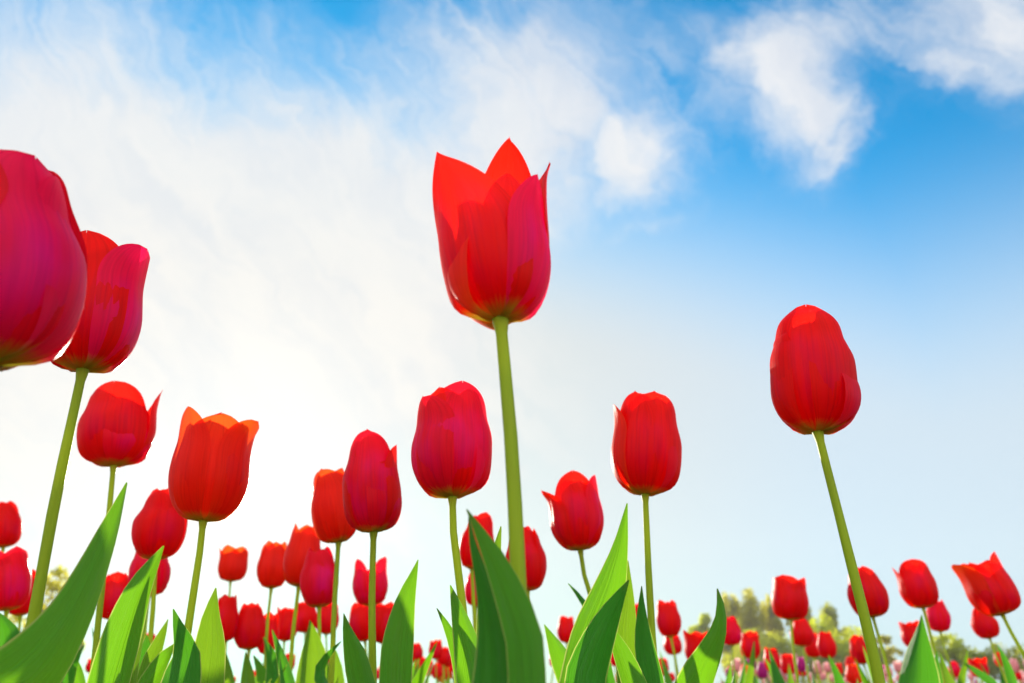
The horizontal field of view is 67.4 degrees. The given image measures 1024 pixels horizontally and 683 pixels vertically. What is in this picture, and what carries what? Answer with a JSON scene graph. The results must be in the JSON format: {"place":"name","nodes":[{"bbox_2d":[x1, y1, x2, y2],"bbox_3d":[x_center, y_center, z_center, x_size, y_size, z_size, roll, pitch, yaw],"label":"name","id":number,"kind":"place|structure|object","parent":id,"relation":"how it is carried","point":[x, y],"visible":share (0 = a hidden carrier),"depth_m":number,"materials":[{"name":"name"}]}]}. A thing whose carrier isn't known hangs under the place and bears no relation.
{"place":"outdoors","nodes":[
{"label":"outdoors","id":0,"kind":"place"},
{"bbox_2d":[0,0,1023,682],"label":"sky","id":1,"kind":"structure","parent":0,"point":[719,170],"materials":[{"name":"blue"}]},
{"bbox_3d":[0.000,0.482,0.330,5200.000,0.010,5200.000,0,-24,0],"label":"ground","id":2,"kind":"structure","parent":0,"visible":0},
{"bbox_2d":[0,501,22,552],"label":"tulip","id":3,"kind":"object","parent":2,"relation":"on","point":[11,525],"visible":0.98,"depth_m":1.03,"materials":[{"name":"red plant"}]},
{"bbox_2d":[0,546,31,646],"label":"tulip","id":4,"kind":"object","parent":2,"relation":"on","point":[15,580],"visible":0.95,"depth_m":0.80,"materials":[{"name":"red plant"}]},
{"bbox_2d":[9,569,35,630],"bbox_3d":[-0.642,0.556,1.040,0.130,0.467,0.149,0,-24,0],"label":"tulip","id":5,"kind":"object","parent":2,"relation":"on","point":[21,611],"visible":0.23,"depth_m":1.06,"materials":[{"name":"red plant"}]},
{"bbox_2d":[8,564,68,631],"bbox_3d":[-20.102,12.105,32.361,2.128,5.375,2.114,-10,-26,21],"label":"broadleaf tree","id":6,"kind":"object","parent":2,"relation":"on","point":[53,586],"visible":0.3,"depth_m":33.16,"materials":[{"name":"yellow plant"}]},
{"bbox_2d":[0,149,87,371],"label":"tulip","id":7,"kind":"object","parent":2,"relation":"on","point":[43,269],"visible":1,"depth_m":0.23,"materials":[{"name":"red plant"}]},
{"bbox_2d":[0,230,149,682],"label":"tulip","id":8,"kind":"object","parent":2,"relation":"on","point":[44,646],"visible":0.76,"depth_m":0.32,"materials":[{"name":"red plant"}]},
{"bbox_2d":[85,658,90,672],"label":"tulip","id":9,"kind":"object","parent":2,"relation":"on","point":[87,667],"visible":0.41,"depth_m":2.99,"materials":[{"name":"red plant"}]},
{"bbox_2d":[61,571,128,682],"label":"tulip","id":10,"kind":"object","parent":2,"relation":"on","point":[117,582],"visible":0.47,"depth_m":1.04,"materials":[{"name":"red plant"}]},
{"bbox_2d":[92,552,170,640],"bbox_3d":[-0.390,0.444,0.793,0.145,0.467,0.080,9,-26,-19],"label":"tulip","id":11,"kind":"object","parent":2,"relation":"on","point":[163,570],"visible":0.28,"depth_m":0.86,"materials":[{"name":"red plant"}]},
{"bbox_2d":[76,381,271,682],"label":"tulip","id":12,"kind":"object","parent":2,"relation":"on","point":[116,426],"visible":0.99,"depth_m":0.56,"materials":[{"name":"red plant"}]},
{"bbox_2d":[131,488,286,682],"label":"tulip","id":13,"kind":"object","parent":2,"relation":"on","point":[159,522],"visible":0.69,"depth_m":0.64,"materials":[{"name":"red plant"}]},
{"bbox_2d":[161,406,258,682],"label":"tulip","id":14,"kind":"object","parent":2,"relation":"on","point":[208,474],"visible":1,"depth_m":0.46,"materials":[{"name":"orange plant"}]},
{"bbox_2d":[218,594,262,682],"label":"tulip","id":15,"kind":"object","parent":2,"relation":"on","point":[228,611],"visible":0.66,"depth_m":1.04,"materials":[{"name":"red plant"}]},
{"bbox_2d":[234,603,265,682],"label":"tulip","id":16,"kind":"object","parent":2,"relation":"on","point":[250,632],"visible":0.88,"depth_m":1.05,"materials":[{"name":"red plant"}]},
{"bbox_2d":[218,544,296,658],"bbox_3d":[-0.442,0.615,1.262,0.156,0.542,0.060,0,-24,0],"label":"tulip","id":17,"kind":"object","parent":2,"relation":"on","point":[233,564],"visible":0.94,"depth_m":1.34,"materials":[{"name":"red plant"}]},
{"bbox_2d":[253,612,278,682],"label":"tulip","id":18,"kind":"object","parent":2,"relation":"on","point":[260,669],"visible":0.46,"depth_m":1.16,"materials":[{"name":"red plant"}]},
{"bbox_2d":[256,540,294,682],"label":"tulip","id":19,"kind":"object","parent":2,"relation":"on","point":[270,573],"visible":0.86,"depth_m":1.01,"materials":[{"name":"red plant"}]},
{"bbox_2d":[258,607,297,682],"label":"tulip","id":20,"kind":"object","parent":2,"relation":"on","point":[285,621],"visible":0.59,"depth_m":1.40,"materials":[{"name":"red plant"}]},
{"bbox_2d":[286,653,295,668],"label":"tulip","id":21,"kind":"object","parent":2,"relation":"on","point":[287,655],"visible":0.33,"depth_m":2.25,"materials":[{"name":"red plant"}]},
{"bbox_2d":[297,601,316,641],"bbox_3d":[-0.414,0.741,1.460,0.096,0.476,0.138,0,-24,0],"label":"tulip","id":22,"kind":"object","parent":2,"relation":"on","point":[306,613],"visible":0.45,"depth_m":1.52,"materials":[{"name":"red plant"}]},
{"bbox_2d":[283,523,338,682],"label":"tulip","id":23,"kind":"object","parent":2,"relation":"on","point":[303,539],"visible":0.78,"depth_m":0.85,"materials":[{"name":"red plant"}]},
{"bbox_2d":[269,468,355,682],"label":"tulip","id":24,"kind":"object","parent":2,"relation":"on","point":[330,523],"visible":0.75,"depth_m":0.64,"materials":[{"name":"red plant"}]},
{"bbox_2d":[315,603,338,651],"bbox_3d":[-0.338,0.742,1.452,0.068,0.469,0.134,-8,-26,17],"label":"tulip","id":25,"kind":"object","parent":2,"relation":"on","point":[326,612],"visible":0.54,"depth_m":1.49,"materials":[{"name":"red plant"}]},
{"bbox_2d":[295,546,437,682],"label":"tulip","id":26,"kind":"object","parent":2,"relation":"on","point":[316,579],"visible":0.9,"depth_m":0.78,"materials":[{"name":"red plant"}]},
{"bbox_2d":[342,429,418,682],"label":"tulip","id":27,"kind":"object","parent":2,"relation":"on","point":[372,496],"visible":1,"depth_m":0.48,"materials":[{"name":"red plant"}]},
{"bbox_2d":[334,603,445,682],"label":"tulip","id":28,"kind":"object","parent":2,"relation":"on","point":[358,619],"visible":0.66,"depth_m":1.22,"materials":[{"name":"red plant"}]},
{"bbox_2d":[352,556,433,682],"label":"tulip","id":29,"kind":"object","parent":2,"relation":"on","point":[360,585],"visible":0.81,"depth_m":1.04,"materials":[{"name":"red plant"}]},
{"bbox_2d":[375,601,415,677],"bbox_3d":[-0.183,0.612,1.126,0.045,0.435,0.124,-7,-25,16],"label":"tulip","id":30,"kind":"object","parent":2,"relation":"on","point":[383,612],"visible":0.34,"depth_m":1.15,"materials":[{"name":"red plant"}]},
{"bbox_2d":[413,642,422,669],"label":"tulip","id":31,"kind":"object","parent":2,"relation":"on","point":[417,651],"visible":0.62,"depth_m":2.53,"materials":[{"name":"red plant"}]},
{"bbox_2d":[415,657,425,667],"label":"tulip","id":32,"kind":"object","parent":2,"relation":"on","point":[421,660],"visible":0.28,"depth_m":2.89,"materials":[{"name":"red plant"}]},
{"bbox_2d":[412,639,448,682],"bbox_3d":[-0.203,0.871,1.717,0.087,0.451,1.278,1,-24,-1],"label":"tulip","id":33,"kind":"object","parent":2,"relation":"on","point":[438,652],"visible":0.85,"depth_m":2.32,"materials":[{"name":"red plant"}]},
{"bbox_2d":[432,662,441,680],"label":"tulip","id":34,"kind":"object","parent":2,"relation":"on","point":[439,671],"visible":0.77,"depth_m":2.77,"materials":[{"name":"red plant"}]},
{"bbox_2d":[440,665,446,682],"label":"tulip","id":35,"kind":"object","parent":2,"relation":"on","point":[442,673],"visible":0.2,"depth_m":3.11,"materials":[{"name":"red plant"}]},
{"bbox_2d":[437,646,450,682],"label":"tulip","id":36,"kind":"object","parent":2,"relation":"on","point":[444,659],"visible":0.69,"depth_m":2.38,"materials":[{"name":"red plant"}]},
{"bbox_2d":[442,661,451,682],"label":"tulip","id":37,"kind":"object","parent":2,"relation":"on","point":[448,665],"visible":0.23,"depth_m":2.56,"materials":[{"name":"red plant"}]},
{"bbox_2d":[445,667,452,679],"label":"tulip","id":38,"kind":"object","parent":2,"relation":"on","point":[450,673],"visible":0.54,"depth_m":3.16,"materials":[{"name":"red plant"}]},
{"bbox_2d":[411,381,501,682],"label":"tulip","id":39,"kind":"object","parent":2,"relation":"on","point":[451,454],"visible":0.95,"depth_m":0.42,"materials":[{"name":"red plant"}]},
{"bbox_2d":[465,573,476,620],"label":"tulip","id":40,"kind":"object","parent":2,"relation":"on","point":[468,595],"visible":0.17,"depth_m":1.09,"materials":[{"name":"red plant"}]},
{"bbox_2d":[459,512,493,631],"bbox_3d":[-0.030,0.418,0.768,0.071,0.493,0.157,-8,-26,17],"label":"tulip","id":41,"kind":"object","parent":2,"relation":"on","point":[484,520],"visible":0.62,"depth_m":0.85,"materials":[{"name":"red plant"}]},
{"bbox_2d":[432,137,550,682],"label":"tulip","id":42,"kind":"object","parent":2,"relation":"on","point":[492,228],"visible":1,"depth_m":0.25,"materials":[{"name":"red plant"}]},
{"bbox_2d":[451,526,546,682],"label":"tulip","id":43,"kind":"object","parent":2,"relation":"on","point":[535,562],"visible":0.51,"depth_m":0.74,"materials":[{"name":"red plant"}]},
{"bbox_2d":[549,657,553,682],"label":"tulip","id":44,"kind":"object","parent":2,"relation":"on","point":[552,670],"visible":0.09,"depth_m":2.81,"materials":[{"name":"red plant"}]},
{"bbox_2d":[557,616,573,647],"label":"tulip","id":45,"kind":"object","parent":2,"relation":"on","point":[565,627],"visible":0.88,"depth_m":1.73,"materials":[{"name":"red plant"}]},
{"bbox_2d":[611,652,616,682],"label":"tulip","id":46,"kind":"object","parent":2,"relation":"on","point":[613,662],"visible":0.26,"depth_m":3.01,"materials":[{"name":"red plant"}]},
{"bbox_2d":[541,470,735,682],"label":"tulip","id":47,"kind":"object","parent":2,"relation":"on","point":[576,514],"visible":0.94,"depth_m":0.63,"materials":[{"name":"red plant"}]},
{"bbox_2d":[559,391,726,682],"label":"tulip","id":48,"kind":"object","parent":2,"relation":"on","point":[646,453],"visible":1,"depth_m":0.43,"materials":[{"name":"red plant"}]},
{"bbox_2d":[659,658,668,675],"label":"tulip","id":49,"kind":"object","parent":2,"relation":"on","point":[666,662],"visible":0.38,"depth_m":2.38,"materials":[{"name":"red plant"}]},
{"bbox_2d":[663,635,681,677],"bbox_3d":[0.464,1.033,2.079,0.094,0.455,0.096,-21,-32,38],"label":"tulip","id":50,"kind":"object","parent":2,"relation":"on","point":[667,645],"visible":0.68,"depth_m":2.13,"materials":[{"name":"red plant"}]},
{"bbox_2d":[669,672,675,681],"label":"tulip","id":51,"kind":"object","parent":2,"relation":"on","point":[672,676],"visible":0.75,"depth_m":4.54,"materials":[{"name":"red plant"}]},
{"bbox_2d":[656,600,727,682],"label":"tulip","id":52,"kind":"object","parent":2,"relation":"on","point":[668,618],"visible":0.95,"depth_m":1.28,"materials":[{"name":"red plant"}]},
{"bbox_2d":[688,613,711,633],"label":"broadleaf tree","id":53,"kind":"object","parent":2,"relation":"on","point":[702,626],"visible":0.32,"depth_m":85.83,"materials":[{"name":"green plant"}]},
{"bbox_2d":[683,630,745,682],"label":"tulip","id":54,"kind":"object","parent":2,"relation":"on","point":[693,640],"visible":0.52,"depth_m":1.37,"materials":[{"name":"red plant"}]},
{"bbox_2d":[725,668,733,678],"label":"tulip","id":55,"kind":"object","parent":2,"relation":"on","point":[726,670],"visible":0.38,"depth_m":3.53,"materials":[{"name":"pink plant"}]},
{"bbox_2d":[720,592,743,672],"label":"poplar tree","id":56,"kind":"object","parent":2,"relation":"on","point":[732,609],"visible":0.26,"depth_m":81.45,"materials":[{"name":"green plant"}]},
{"bbox_2d":[724,616,741,682],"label":"tulip","id":57,"kind":"object","parent":2,"relation":"on","point":[733,637],"visible":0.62,"depth_m":1.62,"materials":[{"name":"red plant"}]},
{"bbox_2d":[731,658,740,681],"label":"tulip","id":58,"kind":"object","parent":2,"relation":"on","point":[737,664],"visible":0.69,"depth_m":3.63,"materials":[{"name":"pink plant"}]},
{"bbox_2d":[718,631,759,682],"bbox_3d":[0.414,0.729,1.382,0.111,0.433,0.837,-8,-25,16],"label":"tulip","id":59,"kind":"object","parent":2,"relation":"on","point":[750,644],"visible":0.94,"depth_m":1.74,"materials":[{"name":"red plant"}]},
{"bbox_2d":[737,663,747,679],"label":"tulip","id":60,"kind":"object","parent":2,"relation":"on","point":[741,666],"visible":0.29,"depth_m":2.03,"materials":[{"name":"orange plant"}]},
{"bbox_2d":[736,587,775,682],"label":"poplar tree","id":61,"kind":"object","parent":2,"relation":"on","point":[751,620],"visible":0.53,"depth_m":79.00,"materials":[{"name":"green plant"}]},
{"bbox_2d":[756,662,766,682],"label":"tulip","id":62,"kind":"object","parent":2,"relation":"on","point":[761,674],"visible":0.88,"depth_m":2.71,"materials":[{"name":"purple plant"}]},
{"bbox_2d":[722,627,804,682],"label":"shrub","id":63,"kind":"object","parent":2,"relation":"on","point":[781,646],"visible":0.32,"depth_m":62.85,"materials":[{"name":"green plant"}]},
{"bbox_2d":[759,594,787,675],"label":"poplar tree","id":64,"kind":"object","parent":2,"relation":"on","point":[774,622],"visible":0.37,"depth_m":82.10,"materials":[{"name":"green plant"}]},
{"bbox_2d":[741,575,808,682],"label":"tulip","id":65,"kind":"object","parent":2,"relation":"on","point":[789,599],"visible":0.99,"depth_m":1.11,"materials":[{"name":"red plant"}]},
{"bbox_2d":[763,647,793,682],"bbox_3d":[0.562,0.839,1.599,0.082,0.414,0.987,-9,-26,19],"label":"tulip","id":66,"kind":"object","parent":2,"relation":"on","point":[774,653],"visible":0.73,"depth_m":2.01,"materials":[{"name":"red plant"}]},
{"bbox_2d":[769,653,794,682],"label":"tulip","id":67,"kind":"object","parent":2,"relation":"on","point":[786,660],"visible":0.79,"depth_m":2.25,"materials":[{"name":"red plant"}]},
{"bbox_2d":[797,657,805,682],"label":"tulip","id":68,"kind":"object","parent":2,"relation":"on","point":[801,665],"visible":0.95,"depth_m":3.02,"materials":[{"name":"purple plant"}]},
{"bbox_2d":[798,670,806,682],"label":"tulip","id":69,"kind":"object","parent":2,"relation":"on","point":[800,673],"visible":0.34,"depth_m":3.65,"materials":[{"name":"red plant"}]},
{"bbox_2d":[785,606,827,682],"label":"poplar tree","id":70,"kind":"object","parent":2,"relation":"on","point":[809,664],"visible":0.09,"depth_m":77.96,"materials":[{"name":"green plant"}]},
{"bbox_2d":[804,632,819,682],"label":"tulip","id":71,"kind":"object","parent":2,"relation":"on","point":[811,650],"visible":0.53,"depth_m":1.98,"materials":[{"name":"red plant"}]},
{"bbox_2d":[790,618,843,682],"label":"tulip","id":72,"kind":"object","parent":2,"relation":"on","point":[803,633],"visible":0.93,"depth_m":1.62,"materials":[{"name":"red plant"}]},
{"bbox_2d":[813,661,821,682],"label":"tulip","id":73,"kind":"object","parent":2,"relation":"on","point":[819,667],"visible":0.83,"depth_m":3.48,"materials":[{"name":"pink plant"}]},
{"bbox_2d":[820,672,825,682],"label":"tulip","id":74,"kind":"object","parent":2,"relation":"on","point":[822,676],"visible":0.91,"depth_m":6.30,"materials":[{"name":"pink plant"}]},
{"bbox_2d":[823,662,830,682],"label":"tulip","id":75,"kind":"object","parent":2,"relation":"on","point":[826,668],"visible":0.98,"depth_m":4.16,"materials":[{"name":"pink plant"}]},
{"bbox_2d":[770,304,885,682],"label":"tulip","id":76,"kind":"object","parent":2,"relation":"on","point":[815,389],"visible":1,"depth_m":0.38,"materials":[{"name":"red plant"}]},
{"bbox_2d":[829,674,833,681],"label":"tulip","id":77,"kind":"object","parent":2,"relation":"on","point":[831,677],"visible":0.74,"depth_m":6.14,"materials":[{"name":"pink plant"}]},
{"bbox_2d":[818,602,848,682],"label":"poplar tree","id":78,"kind":"object","parent":2,"relation":"on","point":[826,610],"visible":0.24,"depth_m":80.87,"materials":[{"name":"green plant"}]},
{"bbox_2d":[786,614,887,673],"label":"shrub","id":79,"kind":"object","parent":2,"relation":"on","point":[843,649],"visible":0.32,"depth_m":60.35,"materials":[{"name":"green plant"}]},
{"bbox_2d":[817,631,858,682],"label":"tulip","id":80,"kind":"object","parent":2,"relation":"on","point":[826,645],"visible":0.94,"depth_m":1.79,"materials":[{"name":"red plant"}]},
{"bbox_2d":[835,663,842,674],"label":"tulip","id":81,"kind":"object","parent":2,"relation":"on","point":[839,667],"visible":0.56,"depth_m":3.65,"materials":[{"name":"red plant"}]},
{"bbox_2d":[828,634,870,682],"bbox_3d":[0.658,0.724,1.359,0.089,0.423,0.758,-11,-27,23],"label":"tulip","id":82,"kind":"object","parent":2,"relation":"on","point":[857,644],"visible":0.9,"depth_m":1.67,"materials":[{"name":"red plant"}]},
{"bbox_2d":[845,656,853,666],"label":"tulip","id":83,"kind":"object","parent":2,"relation":"on","point":[849,660],"visible":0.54,"depth_m":3.69,"materials":[{"name":"red plant"}]},
{"bbox_2d":[845,664,861,682],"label":"tulip","id":84,"kind":"object","parent":2,"relation":"on","point":[852,674],"visible":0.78,"depth_m":2.17,"materials":[{"name":"red plant"}]},
{"bbox_2d":[883,667,892,682],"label":"tulip","id":85,"kind":"object","parent":2,"relation":"on","point":[885,672],"visible":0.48,"depth_m":3.67,"materials":[{"name":"pink plant"}]},
{"bbox_2d":[875,634,903,670],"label":"shrub","id":86,"kind":"object","parent":2,"relation":"on","point":[886,641],"visible":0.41,"depth_m":59.06,"materials":[{"name":"green plant"}]},
{"bbox_2d":[847,566,942,682],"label":"tulip","id":87,"kind":"object","parent":2,"relation":"on","point":[920,663],"visible":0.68,"depth_m":0.76,"materials":[{"name":"red plant"}]},
{"bbox_2d":[893,660,901,673],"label":"tulip","id":88,"kind":"object","parent":2,"relation":"on","point":[897,665],"visible":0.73,"depth_m":3.72,"materials":[{"name":"pink plant"}]},
{"bbox_2d":[898,620,918,646],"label":"tulip","id":89,"kind":"object","parent":2,"relation":"on","point":[908,629],"visible":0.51,"depth_m":1.73,"materials":[{"name":"red plant"}]},
{"bbox_2d":[892,559,954,682],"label":"tulip","id":90,"kind":"object","parent":2,"relation":"on","point":[917,585],"visible":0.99,"depth_m":1.03,"materials":[{"name":"red plant"}]},
{"bbox_2d":[926,599,955,682],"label":"tulip","id":91,"kind":"object","parent":2,"relation":"on","point":[938,616],"visible":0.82,"depth_m":1.49,"materials":[{"name":"red plant"}]},
{"bbox_2d":[948,661,959,677],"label":"tulip","id":92,"kind":"object","parent":2,"relation":"on","point":[955,668],"visible":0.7,"depth_m":2.64,"materials":[{"name":"red plant"}]},
{"bbox_2d":[929,632,989,682],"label":"broadleaf tree","id":93,"kind":"object","parent":2,"relation":"on","point":[956,653],"visible":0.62,"depth_m":50.38,"materials":[{"name":"green plant"}]},
{"bbox_2d":[968,673,973,682],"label":"tulip","id":94,"kind":"object","parent":2,"relation":"on","point":[970,676],"visible":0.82,"depth_m":6.28,"materials":[{"name":"pink plant"}]},
{"bbox_2d":[968,657,1005,682],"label":"tulip","id":95,"kind":"object","parent":2,"relation":"on","point":[975,663],"visible":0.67,"depth_m":2.35,"materials":[{"name":"red plant"}]},
{"bbox_2d":[951,552,1023,658],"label":"tulip","id":96,"kind":"object","parent":2,"relation":"on","point":[990,588],"visible":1,"depth_m":0.89,"materials":[{"name":"red plant"}]},
{"bbox_2d":[957,608,1017,682],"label":"tulip","id":97,"kind":"object","parent":2,"relation":"on","point":[984,626],"visible":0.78,"depth_m":1.46,"materials":[{"name":"red plant"}]},
{"bbox_2d":[967,641,1023,681],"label":"broadleaf tree","id":98,"kind":"object","parent":2,"relation":"on","point":[994,670],"visible":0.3,"depth_m":48.56,"materials":[{"name":"green plant"}]},
{"bbox_2d":[993,652,1002,682],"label":"tulip","id":99,"kind":"object","parent":2,"relation":"on","point":[999,658],"visible":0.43,"depth_m":3.06,"materials":[{"name":"red plant"}]},
{"bbox_2d":[979,658,1018,681],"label":"tulip","id":100,"kind":"object","parent":2,"relation":"on","point":[1014,664],"visible":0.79,"depth_m":3.20,"materials":[{"name":"pink plant"}]},
{"bbox_2d":[1015,671,1022,682],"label":"tulip","id":101,"kind":"object","parent":2,"relation":"on","point":[1018,675],"visible":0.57,"depth_m":4.63,"materials":[{"name":"red plant"}]}
]}

